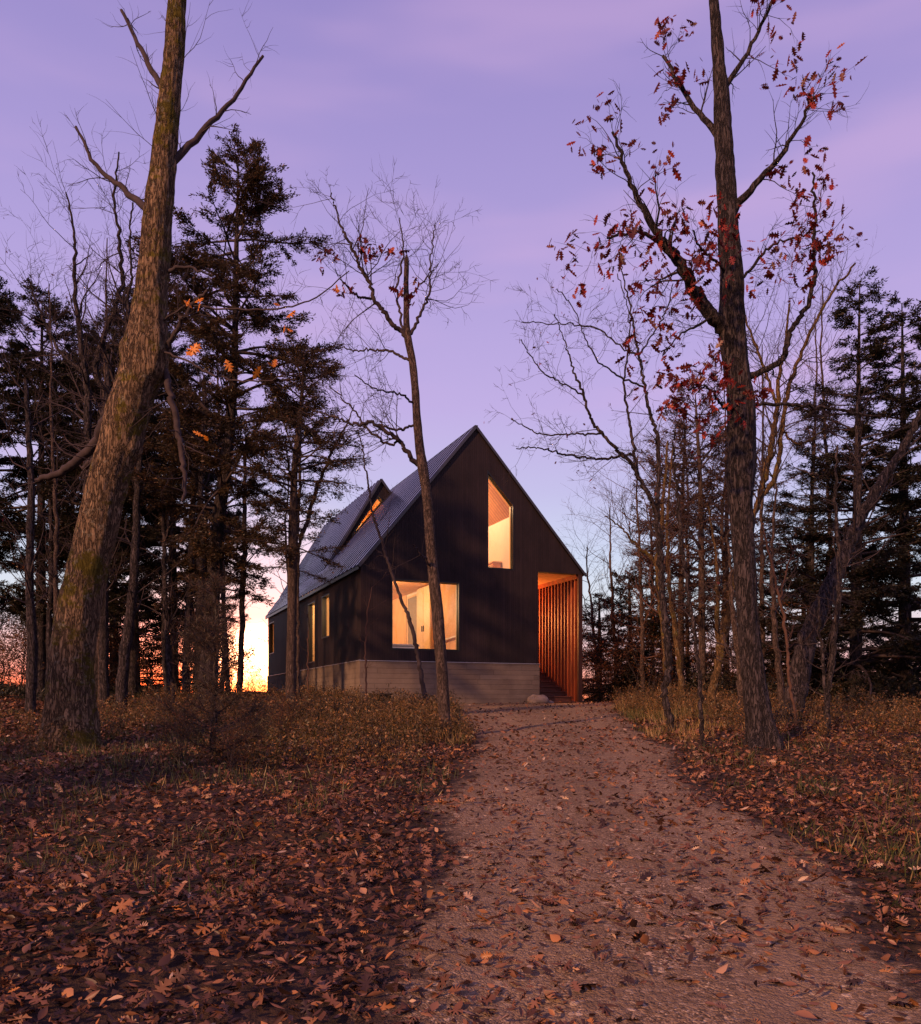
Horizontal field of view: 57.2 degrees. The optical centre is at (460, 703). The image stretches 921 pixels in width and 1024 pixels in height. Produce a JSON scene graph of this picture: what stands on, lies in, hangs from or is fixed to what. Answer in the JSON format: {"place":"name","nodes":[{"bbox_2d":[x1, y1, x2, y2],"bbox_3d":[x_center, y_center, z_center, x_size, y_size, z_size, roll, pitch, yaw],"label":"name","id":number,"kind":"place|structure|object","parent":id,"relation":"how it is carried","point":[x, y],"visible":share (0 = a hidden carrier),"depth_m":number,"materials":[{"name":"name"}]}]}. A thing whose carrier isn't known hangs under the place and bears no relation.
{"place":"outdoors","nodes":[
{"label":"outdoors","id":0,"kind":"place"},
{"bbox_2d":[417,585,433,648],"bbox_3d":[-1.157,-2.692,29.314,0.365,2.700,1.360,0,0,-23],"label":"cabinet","id":1,"kind":"object","parent":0,"point":[424,629],"visible":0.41,"depth_m":29.12,"materials":[{"name":"beige wood"}]},
{"bbox_2d":[0,691,920,1023],"bbox_3d":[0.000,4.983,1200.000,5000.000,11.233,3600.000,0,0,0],"label":"ground","id":2,"kind":"structure","parent":0,"point":[266,1011],"depth_m":6.31,"materials":[{"name":"plant"}]},
{"bbox_2d":[0,613,26,685],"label":"shrub","id":3,"kind":"object","parent":2,"relation":"on","point":[4,655],"visible":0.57,"depth_m":30.96,"materials":[{"name":"brown plant"}]},
{"bbox_2d":[0,605,26,683],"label":"shrub","id":4,"kind":"object","parent":2,"relation":"on","point":[15,651],"visible":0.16,"depth_m":38.75,"materials":[{"name":"brown plant"}]},
{"bbox_2d":[0,585,46,688],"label":"shrub","id":5,"kind":"object","parent":2,"relation":"on","point":[18,637],"visible":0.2,"depth_m":35.83,"materials":[{"name":"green plant"}]},
{"bbox_2d":[0,269,75,618],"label":"hemlock tree","id":6,"kind":"object","parent":2,"relation":"on","point":[4,556],"visible":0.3,"depth_m":28.08,"materials":[{"name":"green plant"}]},
{"bbox_2d":[0,439,76,666],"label":"bare tree","id":7,"kind":"object","parent":2,"relation":"on","point":[48,624],"visible":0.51,"depth_m":25.93,"materials":[{"name":"brown plant"}]},
{"bbox_2d":[0,338,81,713],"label":"bare tree","id":8,"kind":"object","parent":2,"relation":"on","point":[31,663],"visible":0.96,"depth_m":20.92,"materials":[{"name":"brown plant"}]},
{"bbox_2d":[0,205,118,614],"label":"bare tree","id":9,"kind":"object","parent":2,"relation":"on","point":[55,576],"visible":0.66,"depth_m":23.95,"materials":[{"name":"brown plant"}]},
{"bbox_2d":[13,349,122,602],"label":"hemlock tree","id":10,"kind":"object","parent":2,"relation":"on","point":[35,547],"visible":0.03,"depth_m":37.37,"materials":[{"name":"green plant"}]},
{"bbox_2d":[0,273,145,700],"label":"hemlock tree","id":11,"kind":"object","parent":2,"relation":"on","point":[16,344],"visible":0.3,"depth_m":27.69,"materials":[{"name":"green plant"}]},
{"bbox_2d":[0,561,151,687],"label":"shrub","id":12,"kind":"object","parent":2,"relation":"on","point":[13,652],"visible":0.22,"depth_m":28.29,"materials":[{"name":"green plant"}]},
{"bbox_2d":[0,115,188,491],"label":"bare tree","id":13,"kind":"object","parent":2,"relation":"on","point":[83,364],"visible":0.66,"depth_m":15.45,"materials":[{"name":"brown plant"}]},
{"bbox_2d":[0,330,189,696],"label":"hemlock tree","id":14,"kind":"object","parent":2,"relation":"on","point":[116,610],"visible":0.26,"depth_m":26.24,"materials":[{"name":"green plant"}]},
{"bbox_2d":[34,335,160,705],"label":"bare tree","id":15,"kind":"object","parent":2,"relation":"on","point":[104,656],"visible":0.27,"depth_m":22.91,"materials":[{"name":"brown plant"}]},
{"bbox_2d":[24,185,181,702],"bbox_3d":[-9.834,-7.594,24.303,4.603,15.535,4.013,0,0,0],"label":"bare tree","id":16,"kind":"object","parent":2,"relation":"on","point":[103,395],"visible":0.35,"depth_m":23.94,"materials":[{"name":"brown plant"}]},
{"bbox_2d":[32,309,173,687],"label":"hemlock tree","id":17,"kind":"object","parent":2,"relation":"on","point":[86,327],"depth_m":33.66,"materials":[{"name":"green plant"}]},
{"bbox_2d":[25,279,220,695],"bbox_3d":[-11.083,-7.467,28.979,6.364,14.672,6.818,0,0,0],"label":"hemlock tree","id":18,"kind":"object","parent":2,"relation":"on","point":[133,679],"visible":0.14,"depth_m":28.43,"materials":[{"name":"green plant"}]},
{"bbox_2d":[56,377,201,707],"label":"bare tree","id":19,"kind":"object","parent":2,"relation":"on","point":[122,676],"visible":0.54,"depth_m":21.91,"materials":[{"name":"brown plant"}]},
{"bbox_2d":[108,610,161,692],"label":"shrub","id":20,"kind":"object","parent":2,"relation":"on","point":[114,637],"visible":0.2,"depth_m":31.39,"materials":[{"name":"brown plant"}]},
{"bbox_2d":[109,619,161,687],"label":"shrub","id":21,"kind":"object","parent":2,"relation":"on","point":[139,653],"visible":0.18,"depth_m":31.69,"materials":[{"name":"brown plant"}]},
{"bbox_2d":[108,617,162,688],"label":"shrub","id":22,"kind":"object","parent":2,"relation":"on","point":[118,662],"visible":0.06,"depth_m":31.28,"materials":[{"name":"brown plant"}]},
{"bbox_2d":[110,604,194,686],"bbox_3d":[-11.665,-2.306,32.881,4.349,3.927,3.651,0,0,-28],"label":"shrub","id":23,"kind":"object","parent":2,"relation":"on","point":[154,645],"visible":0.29,"depth_m":32.68,"materials":[{"name":"brown plant"}]},
{"bbox_2d":[118,465,204,700],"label":"bare tree","id":24,"kind":"object","parent":2,"relation":"on","point":[168,646],"visible":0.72,"depth_m":22.94,"materials":[{"name":"brown plant"}]},
{"bbox_2d":[82,327,262,692],"bbox_3d":[-10.558,-6.729,30.877,5.796,13.499,5.409,0,0,24],"label":"hemlock tree","id":25,"kind":"object","parent":2,"relation":"on","point":[212,478],"visible":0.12,"depth_m":30.69,"materials":[{"name":"green plant"}]},
{"bbox_2d":[141,495,204,693],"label":"bare tree","id":26,"kind":"object","parent":2,"relation":"on","point":[164,661],"visible":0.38,"depth_m":26.95,"materials":[{"name":"brown plant"}]},
{"bbox_2d":[109,593,236,692],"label":"spruce tree","id":27,"kind":"object","parent":2,"relation":"on","point":[142,681],"visible":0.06,"depth_m":33.64,"materials":[{"name":"green plant"}]},
{"bbox_2d":[131,691,227,762],"bbox_3d":[-3.703,0.320,11.077,1.139,1.021,1.357,0,0,-32],"label":"shrub","id":28,"kind":"object","parent":2,"relation":"on","point":[180,729],"visible":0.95,"depth_m":11.09,"materials":[{"name":"brown plant"}]},
{"bbox_2d":[108,571,252,695],"bbox_3d":[-10.062,-2.422,30.812,6.032,4.736,5.065,0,0,38],"label":"shrub","id":29,"kind":"object","parent":2,"relation":"on","point":[178,629],"visible":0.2,"depth_m":30.33,"materials":[{"name":"brown plant"}]},
{"bbox_2d":[148,285,214,681],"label":"bare tree","id":30,"kind":"object","parent":2,"relation":"on","point":[170,568],"visible":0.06,"depth_m":29.95,"materials":[{"name":"brown plant"}]},
{"bbox_2d":[164,375,215,698],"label":"bare tree","id":31,"kind":"object","parent":2,"relation":"on","point":[187,612],"visible":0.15,"depth_m":24.91,"materials":[{"name":"brown plant"}]},
{"bbox_2d":[158,361,236,698],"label":"bare tree","id":32,"kind":"object","parent":2,"relation":"on","point":[200,494],"visible":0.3,"depth_m":26.43,"materials":[{"name":"brown plant"}]},
{"bbox_2d":[14,0,406,750],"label":"oak tree","id":33,"kind":"object","parent":2,"relation":"on","point":[114,446],"visible":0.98,"depth_m":13.77,"materials":[{"name":"brown plant"}]},
{"bbox_2d":[142,564,278,759],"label":"young pine","id":34,"kind":"object","parent":2,"relation":"on","point":[203,632],"visible":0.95,"depth_m":11.52,"materials":[{"name":"green plant"}]},
{"bbox_2d":[161,402,268,647],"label":"hemlock tree","id":35,"kind":"object","parent":2,"relation":"on","point":[229,514],"visible":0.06,"depth_m":35.82,"materials":[{"name":"green plant"}]},
{"bbox_2d":[183,349,271,693],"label":"bare tree","id":36,"kind":"object","parent":2,"relation":"on","point":[228,671],"visible":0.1,"depth_m":33.97,"materials":[{"name":"brown plant"}]},
{"bbox_2d":[190,623,270,691],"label":"shrub","id":37,"kind":"object","parent":2,"relation":"on","point":[255,665],"visible":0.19,"depth_m":36.66,"materials":[{"name":"brown plant"}]},
{"bbox_2d":[198,712,266,769],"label":"shrub","id":38,"kind":"object","parent":2,"relation":"on","point":[231,738],"visible":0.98,"depth_m":10.93,"materials":[{"name":"brown plant"}]},
{"bbox_2d":[199,275,266,694],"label":"bare tree","id":39,"kind":"object","parent":2,"relation":"on","point":[222,597],"visible":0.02,"depth_m":32.94,"materials":[{"name":"brown plant"}]},
{"bbox_2d":[122,123,346,702],"bbox_3d":[-6.654,-7.763,23.035,6.413,15.893,5.706,0,0,40],"label":"tree","id":40,"kind":"object","parent":2,"relation":"on","point":[254,177],"visible":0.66,"depth_m":22.46,"materials":[{"name":"green plant"}]},
{"bbox_2d":[203,401,282,700],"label":"bare tree","id":41,"kind":"object","parent":2,"relation":"on","point":[240,673],"visible":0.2,"depth_m":24.94,"materials":[{"name":"brown plant"}]},
{"bbox_2d":[217,689,303,753],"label":"shrub","id":42,"kind":"object","parent":2,"relation":"on","point":[243,710],"visible":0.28,"depth_m":12.53,"materials":[{"name":"brown plant"}]},
{"bbox_2d":[256,683,325,732],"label":"shrub","id":43,"kind":"object","parent":2,"relation":"on","point":[279,709],"visible":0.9,"depth_m":15.43,"materials":[{"name":"brown plant"}]},
{"bbox_2d":[214,323,372,704],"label":"hemlock tree","id":44,"kind":"object","parent":2,"relation":"on","point":[290,550],"visible":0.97,"depth_m":21.22,"materials":[{"name":"dark conifer needles"},{"name":"dark twig bark"},{"name":"grey brown bark"}]},
{"bbox_2d":[254,422,333,643],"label":"bare tree","id":45,"kind":"object","parent":2,"relation":"on","point":[286,533],"visible":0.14,"depth_m":41.96,"materials":[{"name":"brown plant"}]},
{"bbox_2d":[253,367,375,697],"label":"bare tree","id":46,"kind":"object","parent":2,"relation":"on","point":[307,522],"visible":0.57,"depth_m":21.86,"materials":[{"name":"brown plant"}]},
{"bbox_2d":[241,157,497,739],"bbox_3d":[-1.478,-4.546,15.074,4.493,10.764,2.892,0,0,-26],"label":"bare tree","id":47,"kind":"object","parent":2,"relation":"on","point":[419,462],"visible":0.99,"depth_m":15.11,"materials":[{"name":"brown plant"}]},
{"bbox_2d":[349,566,391,702],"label":"sapling","id":48,"kind":"object","parent":2,"relation":"on","point":[365,667],"visible":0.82,"depth_m":20.98,"materials":[{"name":"brown plant"}]},
{"bbox_2d":[356,414,428,703],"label":"sapling","id":49,"kind":"object","parent":2,"relation":"on","point":[419,663],"visible":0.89,"depth_m":20.47,"materials":[{"name":"brown plant"}]},
{"bbox_2d":[265,425,586,703],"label":"house","id":50,"kind":"structure","parent":2,"relation":"on","point":[513,624],"depth_m":26.91,"materials":[{"name":"wood"}]},
{"bbox_2d":[269,621,273,653],"bbox_3d":[-8.550,-3.010,38.863,0.280,1.444,1.324,0,0,-23],"label":"window","id":51,"kind":"structure","parent":50,"relation":"in","point":[271,625],"depth_m":39.42,"materials":[{"name":"black metal"}]},
{"bbox_2d":[308,601,314,663],"bbox_3d":[-5.368,-2.610,31.175,0.280,2.224,1.164,0,0,-22],"label":"window","id":52,"kind":"structure","parent":50,"relation":"in","point":[311,641],"depth_m":31.65,"materials":[{"name":"glass"}]},
{"bbox_2d":[321,593,329,638],"bbox_3d":[-4.520,-3.005,29.134,0.280,1.474,1.144,0,0,-23],"label":"window","id":53,"kind":"structure","parent":50,"relation":"in","point":[325,600],"depth_m":29.60,"materials":[{"name":"glass"}]},
{"bbox_2d":[407,594,416,643],"bbox_3d":[-1.764,-2.661,31.033,0.089,2.638,1.160,0,0,-22],"label":"interior door","id":54,"kind":"structure","parent":50,"relation":"in","point":[411,600],"depth_m":31.06,"materials":[{"name":"beige wood"}]},
{"bbox_2d":[391,578,459,650],"bbox_3d":[-1.076,-2.690,25.858,2.237,2.144,0.168,0,0,-23],"label":"window","id":55,"kind":"structure","parent":50,"relation":"in","point":[457,584],"depth_m":26.05,"materials":[{"name":"glass"}]},
{"bbox_2d":[487,470,513,569],"bbox_3d":[1.222,-5.799,26.870,0.944,3.103,0.278,0,0,-23],"label":"window","id":56,"kind":"structure","parent":50,"relation":"in","point":[511,506],"depth_m":26.92,"materials":[{"name":"glass"}]},
{"bbox_2d":[0,727,920,1023],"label":"fallen leaves","id":57,"kind":"object","parent":2,"relation":"on","point":[116,879],"visible":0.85,"depth_m":5.89,"materials":[{"name":"brown plant"}]},
{"bbox_2d":[0,679,920,785],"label":"weeds","id":58,"kind":"object","parent":2,"relation":"on","point":[724,706],"visible":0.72,"depth_m":15.90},
{"bbox_2d":[0,694,920,915],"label":"grass","id":59,"kind":"structure","parent":2,"relation":"on","point":[657,716],"depth_m":9.46,"materials":[{"name":"brown plant"}]},
{"bbox_2d":[0,664,920,708],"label":"undergrowth","id":60,"kind":"object","parent":2,"relation":"on","point":[14,690],"visible":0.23,"depth_m":27.26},
{"bbox_2d":[527,694,548,702],"bbox_3d":[2.469,-0.085,26.852,0.711,0.432,0.517,0,0,0],"label":"boulder","id":61,"kind":"object","parent":2,"relation":"on","point":[533,698],"visible":0.6,"depth_m":26.67,"materials":[{"name":"stone"}]},
{"bbox_2d":[484,250,711,733],"bbox_3d":[2.669,-4.146,15.765,4.475,9.654,4.032,0,0,0],"label":"bare tree","id":62,"kind":"object","parent":2,"relation":"on","point":[660,565],"visible":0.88,"depth_m":15.95,"materials":[{"name":"brown plant"}]},
{"bbox_2d":[561,507,636,696],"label":"bare tree","id":63,"kind":"object","parent":2,"relation":"on","point":[592,618],"visible":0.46,"depth_m":35.95,"materials":[{"name":"brown plant"}]},
{"bbox_2d":[286,687,920,747],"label":"grass","id":64,"kind":"structure","parent":2,"relation":"on","point":[664,720],"depth_m":16.63,"materials":[{"name":"plant"}]},
{"bbox_2d":[583,620,631,701],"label":"shrub","id":65,"kind":"object","parent":2,"relation":"on","point":[594,665],"visible":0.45,"depth_m":31.21,"materials":[{"name":"brown plant"}]},
{"bbox_2d":[583,592,650,702],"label":"spruce tree","id":66,"kind":"object","parent":2,"relation":"on","point":[585,616],"visible":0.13,"depth_m":36.69,"materials":[{"name":"green plant"}]},
{"bbox_2d":[583,595,673,699],"bbox_3d":[5.837,-1.933,30.790,4.111,4.086,3.692,0,0,0],"label":"shrub","id":67,"kind":"object","parent":2,"relation":"on","point":[588,680],"visible":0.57,"depth_m":30.71,"materials":[{"name":"brown plant"}]},
{"bbox_2d":[564,471,694,700],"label":"bare tree","id":68,"kind":"object","parent":2,"relation":"on","point":[612,596],"visible":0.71,"depth_m":32.94,"materials":[{"name":"brown plant"}]},
{"bbox_2d":[583,570,694,702],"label":"spruce tree","id":69,"kind":"object","parent":2,"relation":"on","point":[630,676],"visible":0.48,"depth_m":32.41,"materials":[{"name":"green plant"}]},
{"bbox_2d":[604,627,684,699],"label":"shrub","id":70,"kind":"object","parent":2,"relation":"on","point":[654,677],"visible":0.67,"depth_m":30.05,"materials":[{"name":"brown plant"}]},
{"bbox_2d":[563,366,726,705],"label":"bare tree","id":71,"kind":"object","parent":2,"relation":"on","point":[649,555],"visible":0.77,"depth_m":20.47,"materials":[{"name":"brown plant"}]},
{"bbox_2d":[580,377,709,691],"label":"bare tree","id":72,"kind":"object","parent":2,"relation":"on","point":[642,642],"visible":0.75,"depth_m":29.94,"materials":[{"name":"brown plant"}]},
{"bbox_2d":[603,487,691,671],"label":"pine tree","id":73,"kind":"object","parent":2,"relation":"on","point":[650,534],"visible":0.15,"depth_m":39.95,"materials":[{"name":"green plant"}]},
{"bbox_2d":[608,390,706,680],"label":"bare tree","id":74,"kind":"object","parent":2,"relation":"on","point":[645,507],"visible":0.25,"depth_m":36.93,"materials":[{"name":"brown plant"}]},
{"bbox_2d":[609,597,724,693],"bbox_3d":[7.524,-1.998,32.013,4.169,4.144,3.744,0,0,-38],"label":"shrub","id":75,"kind":"object","parent":2,"relation":"on","point":[675,677],"visible":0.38,"depth_m":31.66,"materials":[{"name":"brown plant"}]},
{"bbox_2d":[619,584,715,678],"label":"spruce tree","id":76,"kind":"object","parent":2,"relation":"on","point":[690,642],"visible":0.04,"depth_m":37.91,"materials":[{"name":"green plant"}]},
{"bbox_2d":[619,416,729,703],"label":"bare tree","id":77,"kind":"object","parent":2,"relation":"on","point":[681,683],"visible":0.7,"depth_m":21.95,"materials":[{"name":"brown plant"}]},
{"bbox_2d":[620,391,730,746],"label":"bare tree","id":78,"kind":"object","parent":2,"relation":"on","point":[695,638],"visible":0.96,"depth_m":13.58,"materials":[{"name":"brown plant"}]},
{"bbox_2d":[621,402,730,685],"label":"pine tree","id":79,"kind":"object","parent":2,"relation":"on","point":[681,621],"visible":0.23,"depth_m":30.85,"materials":[{"name":"green plant"}]},
{"bbox_2d":[637,593,735,690],"bbox_3d":[9.786,-2.376,35.036,4.813,4.784,4.322,0,0,32],"label":"shrub","id":80,"kind":"object","parent":2,"relation":"on","point":[689,647],"visible":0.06,"depth_m":34.37,"materials":[{"name":"brown plant"}]},
{"bbox_2d":[643,417,730,687],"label":"bare tree","id":81,"kind":"object","parent":2,"relation":"on","point":[687,636],"visible":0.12,"depth_m":33.93,"materials":[{"name":"brown plant"}]},
{"bbox_2d":[620,370,773,696],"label":"pine tree","id":82,"kind":"object","parent":2,"relation":"on","point":[701,608],"visible":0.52,"depth_m":28.88,"materials":[{"name":"grey plant"}]},
{"bbox_2d":[692,529,744,721],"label":"bare tree","id":83,"kind":"object","parent":2,"relation":"on","point":[733,619],"visible":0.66,"depth_m":16.97,"materials":[{"name":"brown plant"}]},
{"bbox_2d":[661,329,776,693],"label":"bare tree","id":84,"kind":"object","parent":2,"relation":"on","point":[724,586],"visible":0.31,"depth_m":28.97,"materials":[{"name":"brown plant"}]},
{"bbox_2d":[650,413,796,690],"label":"pine tree","id":85,"kind":"object","parent":2,"relation":"on","point":[757,518],"visible":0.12,"depth_m":32.90,"materials":[{"name":"green plant"}]},
{"bbox_2d":[684,600,770,692],"bbox_3d":[9.665,-2.081,29.846,3.139,3.996,3.495,0,0,22],"label":"shrub","id":86,"kind":"object","parent":2,"relation":"on","point":[711,650],"visible":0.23,"depth_m":29.58,"materials":[{"name":"brown plant"}]},
{"bbox_2d":[546,0,918,750],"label":"oak tree","id":87,"kind":"object","parent":2,"relation":"on","point":[726,320],"visible":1,"depth_m":12.80,"materials":[{"name":"brown plant"}]},
{"bbox_2d":[695,295,826,661],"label":"bare tree","id":88,"kind":"object","parent":2,"relation":"on","point":[761,593],"visible":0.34,"depth_m":27.94,"materials":[{"name":"brown plant"}]},
{"bbox_2d":[706,525,820,688],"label":"spruce tree","id":89,"kind":"object","parent":2,"relation":"on","point":[765,568],"visible":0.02,"depth_m":35.83,"materials":[{"name":"green plant"}]},
{"bbox_2d":[724,426,835,710],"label":"bare tree","id":90,"kind":"object","parent":2,"relation":"on","point":[778,671],"visible":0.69,"depth_m":17.97,"materials":[{"name":"brown plant"}]},
{"bbox_2d":[657,235,903,716],"bbox_3d":[6.921,-5.283,19.029,5.125,11.504,3.588,0,0,-22],"label":"bare tree","id":91,"kind":"object","parent":2,"relation":"on","point":[762,491],"visible":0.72,"depth_m":18.96,"materials":[{"name":"brown plant"}]},
{"bbox_2d":[758,512,817,726],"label":"sapling","id":92,"kind":"object","parent":2,"relation":"on","point":[779,594],"visible":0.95,"depth_m":15.48,"materials":[{"name":"brown plant"}]},
{"bbox_2d":[754,232,876,618],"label":"bare tree","id":93,"kind":"object","parent":2,"relation":"on","point":[816,354],"visible":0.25,"depth_m":29.97,"materials":[{"name":"brown plant"}]},
{"bbox_2d":[724,419,918,697],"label":"spruce tree","id":94,"kind":"object","parent":2,"relation":"on","point":[810,558],"visible":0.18,"depth_m":28.89,"materials":[{"name":"green plant"}]},
{"bbox_2d":[756,209,902,699],"bbox_3d":[11.311,-7.582,25.959,4.468,15.153,4.454,0,0,31],"label":"bare tree","id":95,"kind":"object","parent":2,"relation":"on","point":[825,439],"visible":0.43,"depth_m":25.98,"materials":[{"name":"brown plant"}]},
{"bbox_2d":[771,588,895,697],"bbox_3d":[11.949,-2.039,27.700,3.685,4.078,4.103,0,0,14],"label":"shrub","id":96,"kind":"object","parent":2,"relation":"on","point":[786,604],"visible":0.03,"depth_m":27.23,"materials":[{"name":"brown plant"}]},
{"bbox_2d":[759,266,920,711],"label":"spruce tree","id":97,"kind":"object","parent":2,"relation":"on","point":[875,350],"visible":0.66,"depth_m":23.63,"materials":[{"name":"green plant"}]},
{"bbox_2d":[776,410,914,737],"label":"bare tree","id":98,"kind":"object","parent":2,"relation":"on","point":[831,663],"visible":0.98,"depth_m":14.47,"materials":[{"name":"brown plant"}]},
{"bbox_2d":[774,335,920,723],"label":"bare tree","id":99,"kind":"object","parent":2,"relation":"on","point":[799,670],"visible":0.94,"depth_m":16.68,"materials":[{"name":"brown plant"}]},
{"bbox_2d":[782,290,920,703],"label":"spruce tree","id":100,"kind":"object","parent":2,"relation":"on","point":[881,574],"visible":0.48,"depth_m":24.53,"materials":[{"name":"green plant"}]},
{"bbox_2d":[846,323,920,693],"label":"spruce tree","id":101,"kind":"object","parent":2,"relation":"on","point":[893,607],"visible":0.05,"depth_m":30.02,"materials":[{"name":"green plant"}]},
{"bbox_2d":[0,693,920,740],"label":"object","id":102,"kind":"object","parent":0,"point":[41,702],"visible":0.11,"depth_m":17.23,"materials":[{"name":"brown plant"}]},
{"bbox_2d":[0,0,920,698],"label":"sky","id":103,"kind":"structure","parent":0,"point":[480,99],"materials":[{"name":"purple"}]},
{"bbox_2d":[346,702,920,1023],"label":"path","id":104,"kind":"structure","parent":0,"point":[763,1003],"depth_m":5.14,"materials":[{"name":"gravel"}]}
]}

